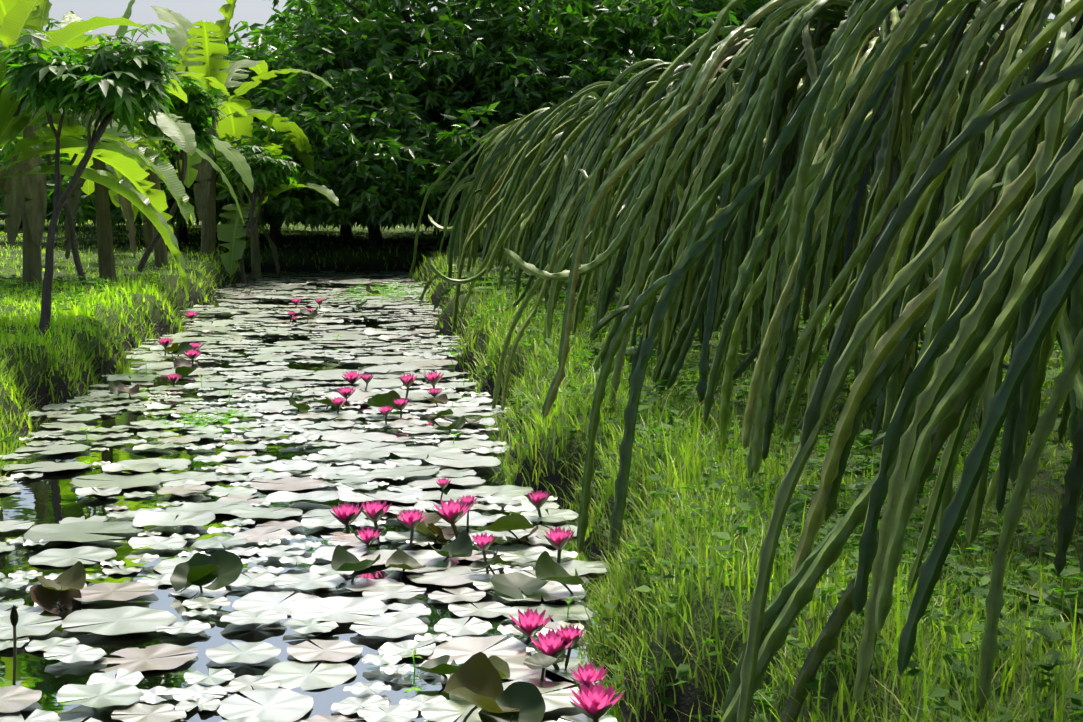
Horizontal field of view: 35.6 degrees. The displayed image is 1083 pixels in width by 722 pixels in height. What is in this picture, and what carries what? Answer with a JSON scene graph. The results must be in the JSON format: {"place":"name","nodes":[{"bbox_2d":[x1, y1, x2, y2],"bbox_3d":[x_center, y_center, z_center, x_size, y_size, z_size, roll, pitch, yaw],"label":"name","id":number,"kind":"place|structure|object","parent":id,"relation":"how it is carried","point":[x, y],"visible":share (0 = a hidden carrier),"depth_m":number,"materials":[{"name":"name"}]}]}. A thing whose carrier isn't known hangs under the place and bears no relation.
{"place":"outdoors","nodes":[
{"label":"outdoors","id":0,"kind":"place"},
{"bbox_2d":[0,29,71,116],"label":"cassava tree","id":1,"kind":"object","parent":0,"point":[24,31],"depth_m":15.79,"materials":[{"name":"green plant"}]},
{"bbox_2d":[0,219,300,466],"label":"bank grass","id":2,"kind":"structure","parent":0,"point":[62,320],"depth_m":17.90,"materials":[{"name":"green plant"}]},
{"bbox_2d":[0,0,243,282],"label":"banana plant","id":3,"kind":"object","parent":2,"relation":"attached to","point":[179,133],"depth_m":22.05,"materials":[{"name":"green plant"}]},
{"bbox_2d":[40,33,253,266],"bbox_3d":[-6.254,-3.269,26.485,3.509,3.756,3.722,-1,6,-6],"label":"banana plant","id":4,"kind":"object","parent":2,"relation":"attached to","point":[236,158],"depth_m":26.32,"materials":[{"name":"green plant"}]},
{"bbox_2d":[0,41,322,242],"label":"orchard tree","id":5,"kind":"object","parent":2,"relation":"on","point":[85,199],"depth_m":33.70,"materials":[{"name":"green plant"}]},
{"bbox_2d":[46,7,473,245],"bbox_3d":[-5.524,-4.525,33.825,8.851,4.877,8.746,-1,6,-6],"label":"orchard tree","id":6,"kind":"object","parent":2,"relation":"on","point":[312,208],"depth_m":31.84,"materials":[{"name":"green plant"}]},
{"bbox_2d":[0,271,632,721],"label":"pond water","id":7,"kind":"structure","parent":0,"point":[50,499],"depth_m":8.52,"materials":[{"name":"black liquid"}]},
{"bbox_2d":[152,279,427,424],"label":"aquatic plants","id":8,"kind":"object","parent":7,"relation":"on","point":[199,419],"visible":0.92,"depth_m":23.89,"materials":[{"name":"green plant"}]},
{"bbox_2d":[0,270,617,721],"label":"lily pads","id":9,"kind":"object","parent":7,"relation":"on","point":[268,692],"visible":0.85,"depth_m":8.22,"materials":[{"name":"plant"}]},
{"bbox_2d":[10,281,621,721],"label":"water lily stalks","id":10,"kind":"object","parent":7,"relation":"on","point":[378,516],"depth_m":7.85,"materials":[{"name":"green plant"}]},
{"bbox_2d":[30,276,589,721],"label":"water lily leaves","id":11,"kind":"object","parent":10,"relation":"attached to","point":[476,679],"visible":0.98,"depth_m":7.04,"materials":[{"name":"green plant"}]},
{"bbox_2d":[158,298,623,716],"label":"water lily flowers","id":12,"kind":"object","parent":10,"relation":"attached to","point":[593,700],"visible":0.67,"depth_m":7.61,"materials":[{"name":"pink plant"}]},
{"bbox_2d":[77,334,624,714],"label":"buds","id":13,"kind":"object","parent":7,"relation":"on","point":[413,652],"visible":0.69,"depth_m":11.00,"materials":[{"name":"green plant"}]},
{"bbox_2d":[0,211,1082,721],"bbox_3d":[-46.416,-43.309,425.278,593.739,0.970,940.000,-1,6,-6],"label":"ground","id":14,"kind":"structure","parent":0,"point":[688,697],"depth_m":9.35,"materials":[{"name":"green plant"}]},
{"bbox_2d":[0,18,60,228],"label":"orchard tree","id":15,"kind":"object","parent":14,"relation":"on","point":[51,24],"depth_m":44.75,"materials":[{"name":"green plant"}]},
{"bbox_2d":[36,60,91,285],"bbox_3d":[-6.182,-2.449,21.723,2.296,3.117,1.328,3,7,28],"label":"cassava tree","id":16,"kind":"object","parent":14,"relation":"on","point":[76,258],"depth_m":21.30,"materials":[{"name":"brown plant"}]},
{"bbox_2d":[0,110,143,234],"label":"banana plant","id":17,"kind":"object","parent":14,"relation":"on","point":[41,126],"depth_m":22.03,"materials":[{"name":"green plant"}]},
{"bbox_2d":[0,0,177,285],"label":"banana plant","id":18,"kind":"object","parent":14,"relation":"on","point":[27,195],"depth_m":20.40,"materials":[{"name":"green plant"}]},
{"bbox_2d":[0,23,184,336],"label":"cassava tree","id":19,"kind":"object","parent":14,"relation":"on","point":[126,99],"depth_m":14.12,"materials":[{"name":"green plant"}]},
{"bbox_2d":[0,0,195,299],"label":"banana plant","id":20,"kind":"object","parent":14,"relation":"on","point":[149,202],"visible":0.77,"depth_m":15.35,"materials":[{"name":"green plant"}]},
{"bbox_2d":[126,78,228,271],"bbox_3d":[-5.093,-2.557,23.951,1.582,2.839,2.628,-1,6,-6],"label":"cassava tree","id":21,"kind":"object","parent":14,"relation":"on","point":[197,105],"depth_m":23.04,"materials":[{"name":"green plant"}]},
{"bbox_2d":[121,0,333,255],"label":"banana plant","id":22,"kind":"object","parent":14,"relation":"on","point":[206,52],"depth_m":29.33,"materials":[{"name":"green plant"}]},
{"bbox_2d":[196,36,272,56],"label":"orchard tree","id":23,"kind":"object","parent":14,"relation":"on","point":[249,44],"depth_m":41.03,"materials":[{"name":"green plant"}]},
{"bbox_2d":[146,112,338,278],"bbox_3d":[-5.371,-2.713,30.306,3.464,3.486,3.569,-1,6,-6],"label":"banana plant","id":24,"kind":"object","parent":14,"relation":"on","point":[233,233],"depth_m":29.70,"materials":[{"name":"green plant"}]},
{"bbox_2d":[222,144,300,283],"bbox_3d":[-4.859,-2.345,29.395,1.397,2.887,1.635,-1,6,-6],"label":"cassava tree","id":25,"kind":"object","parent":14,"relation":"on","point":[274,170],"depth_m":28.91,"materials":[{"name":"green plant"}]},
{"bbox_2d":[265,30,445,235],"bbox_3d":[-4.546,-5.086,37.715,9.111,4.969,9.464,-1,6,-6],"label":"orchard tree","id":26,"kind":"object","parent":14,"relation":"on","point":[344,231],"depth_m":38.26,"materials":[{"name":"green plant"}]},
{"bbox_2d":[193,0,531,246],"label":"orchard tree","id":27,"kind":"object","parent":14,"relation":"on","point":[361,70],"depth_m":32.09,"materials":[{"name":"green plant"}]},
{"bbox_2d":[433,223,439,240],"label":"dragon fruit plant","id":28,"kind":"object","parent":14,"relation":"on","point":[434,232],"depth_m":35.97,"materials":[{"name":"green plant"}]},
{"bbox_2d":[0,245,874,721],"bbox_3d":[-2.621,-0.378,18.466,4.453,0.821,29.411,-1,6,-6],"label":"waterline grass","id":29,"kind":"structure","parent":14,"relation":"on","point":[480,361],"depth_m":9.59,"materials":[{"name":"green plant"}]},
{"bbox_2d":[392,123,504,248],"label":"dragon fruit plant","id":30,"kind":"object","parent":14,"relation":"on","point":[438,242],"visible":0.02,"depth_m":33.40,"materials":[{"name":"green plant"}]},
{"bbox_2d":[257,0,663,235],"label":"orchard tree","id":31,"kind":"object","parent":14,"relation":"on","point":[375,5],"depth_m":33.05,"materials":[{"name":"green plant"}]},
{"bbox_2d":[409,118,519,278],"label":"dragon fruit plant","id":32,"kind":"object","parent":14,"relation":"on","point":[468,163],"visible":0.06,"depth_m":30.27,"materials":[{"name":"green plant"}]},
{"bbox_2d":[428,114,551,267],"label":"dragon fruit plant","id":33,"kind":"object","parent":14,"relation":"on","point":[479,188],"visible":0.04,"depth_m":27.41,"materials":[{"name":"green plant"}]},
{"bbox_2d":[419,107,568,301],"bbox_3d":[0.808,-2.363,24.957,4.135,2.972,4.198,3,7,28],"label":"dragon fruit plant","id":34,"kind":"object","parent":14,"relation":"on","point":[508,137],"visible":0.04,"depth_m":24.51,"materials":[{"name":"green plant"}]},
{"bbox_2d":[330,0,664,230],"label":"orchard tree","id":35,"kind":"object","parent":14,"relation":"on","point":[520,62],"depth_m":32.81,"materials":[{"name":"green plant"}]},
{"bbox_2d":[0,267,1082,721],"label":"bank weeds","id":36,"kind":"object","parent":14,"relation":"on","point":[796,507],"visible":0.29,"depth_m":6.02,"materials":[{"name":"green plant"}]},
{"bbox_2d":[433,92,716,311],"bbox_3d":[0.715,-2.074,22.103,4.333,2.794,4.364,-1,6,-6],"label":"dragon fruit plant","id":37,"kind":"object","parent":14,"relation":"on","point":[574,107],"visible":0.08,"depth_m":21.57,"materials":[{"name":"green plant"}]},
{"bbox_2d":[463,0,740,114],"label":"orchard tree","id":38,"kind":"object","parent":14,"relation":"on","point":[621,40],"depth_m":34.53,"materials":[{"name":"green plant"}]},
{"bbox_2d":[429,81,805,328],"bbox_3d":[1.043,-1.739,18.750,4.526,2.783,4.420,-4,7,-35],"label":"dragon fruit plant","id":39,"kind":"object","parent":14,"relation":"on","point":[573,122],"visible":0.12,"depth_m":18.68,"materials":[{"name":"green plant"}]},
{"bbox_2d":[486,45,869,330],"bbox_3d":[1.510,-1.610,15.546,4.369,2.547,4.389,5,8,37],"label":"dragon fruit plant","id":40,"kind":"object","parent":14,"relation":"on","point":[606,118],"visible":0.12,"depth_m":15.50,"materials":[{"name":"green plant"}]},
{"bbox_2d":[574,0,846,84],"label":"orchard tree","id":41,"kind":"object","parent":14,"relation":"on","point":[666,21],"depth_m":33.33,"materials":[{"name":"green plant"}]},
{"bbox_2d":[491,25,1057,411],"bbox_3d":[1.979,-0.938,12.734,4.746,3.170,4.090,-1,6,-6],"label":"dragon fruit plant","id":42,"kind":"object","parent":14,"relation":"on","point":[610,205],"visible":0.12,"depth_m":12.39,"materials":[{"name":"green plant"}]},
{"bbox_2d":[504,0,1072,428],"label":"dragon fruit plant","id":43,"kind":"object","parent":14,"relation":"on","point":[808,33],"visible":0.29,"depth_m":9.40,"materials":[{"name":"green plant"}]},
{"bbox_2d":[690,5,905,401],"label":"dragon fruit posts","id":44,"kind":"object","parent":14,"relation":"on","point":[879,143],"depth_m":9.71,"materials":[{"name":"concrete"}]},
{"bbox_2d":[577,0,1082,551],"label":"dragon fruit plant","id":45,"kind":"object","parent":14,"relation":"on","point":[953,48],"visible":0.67,"depth_m":6.57,"materials":[{"name":"green plant"}]},
{"bbox_2d":[721,0,1082,721],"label":"dragon fruit plant","id":46,"kind":"object","parent":14,"relation":"on","point":[1025,280],"visible":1,"depth_m":4.01,"materials":[{"name":"green plant"}]},
{"bbox_2d":[929,41,1050,276],"bbox_3d":[4.519,-1.476,14.253,3.547,2.503,4.087,-1,6,-6],"label":"dragon fruit plant row","id":47,"kind":"object","parent":14,"relation":"on","point":[1020,51],"depth_m":14.07,"materials":[{"name":"green plant"}]},
{"bbox_2d":[977,3,1061,29],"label":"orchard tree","id":48,"kind":"object","parent":14,"relation":"on","point":[1046,23],"depth_m":45.48,"materials":[{"name":"green plant"}]},
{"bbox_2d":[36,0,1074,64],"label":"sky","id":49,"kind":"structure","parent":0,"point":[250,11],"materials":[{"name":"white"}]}
]}

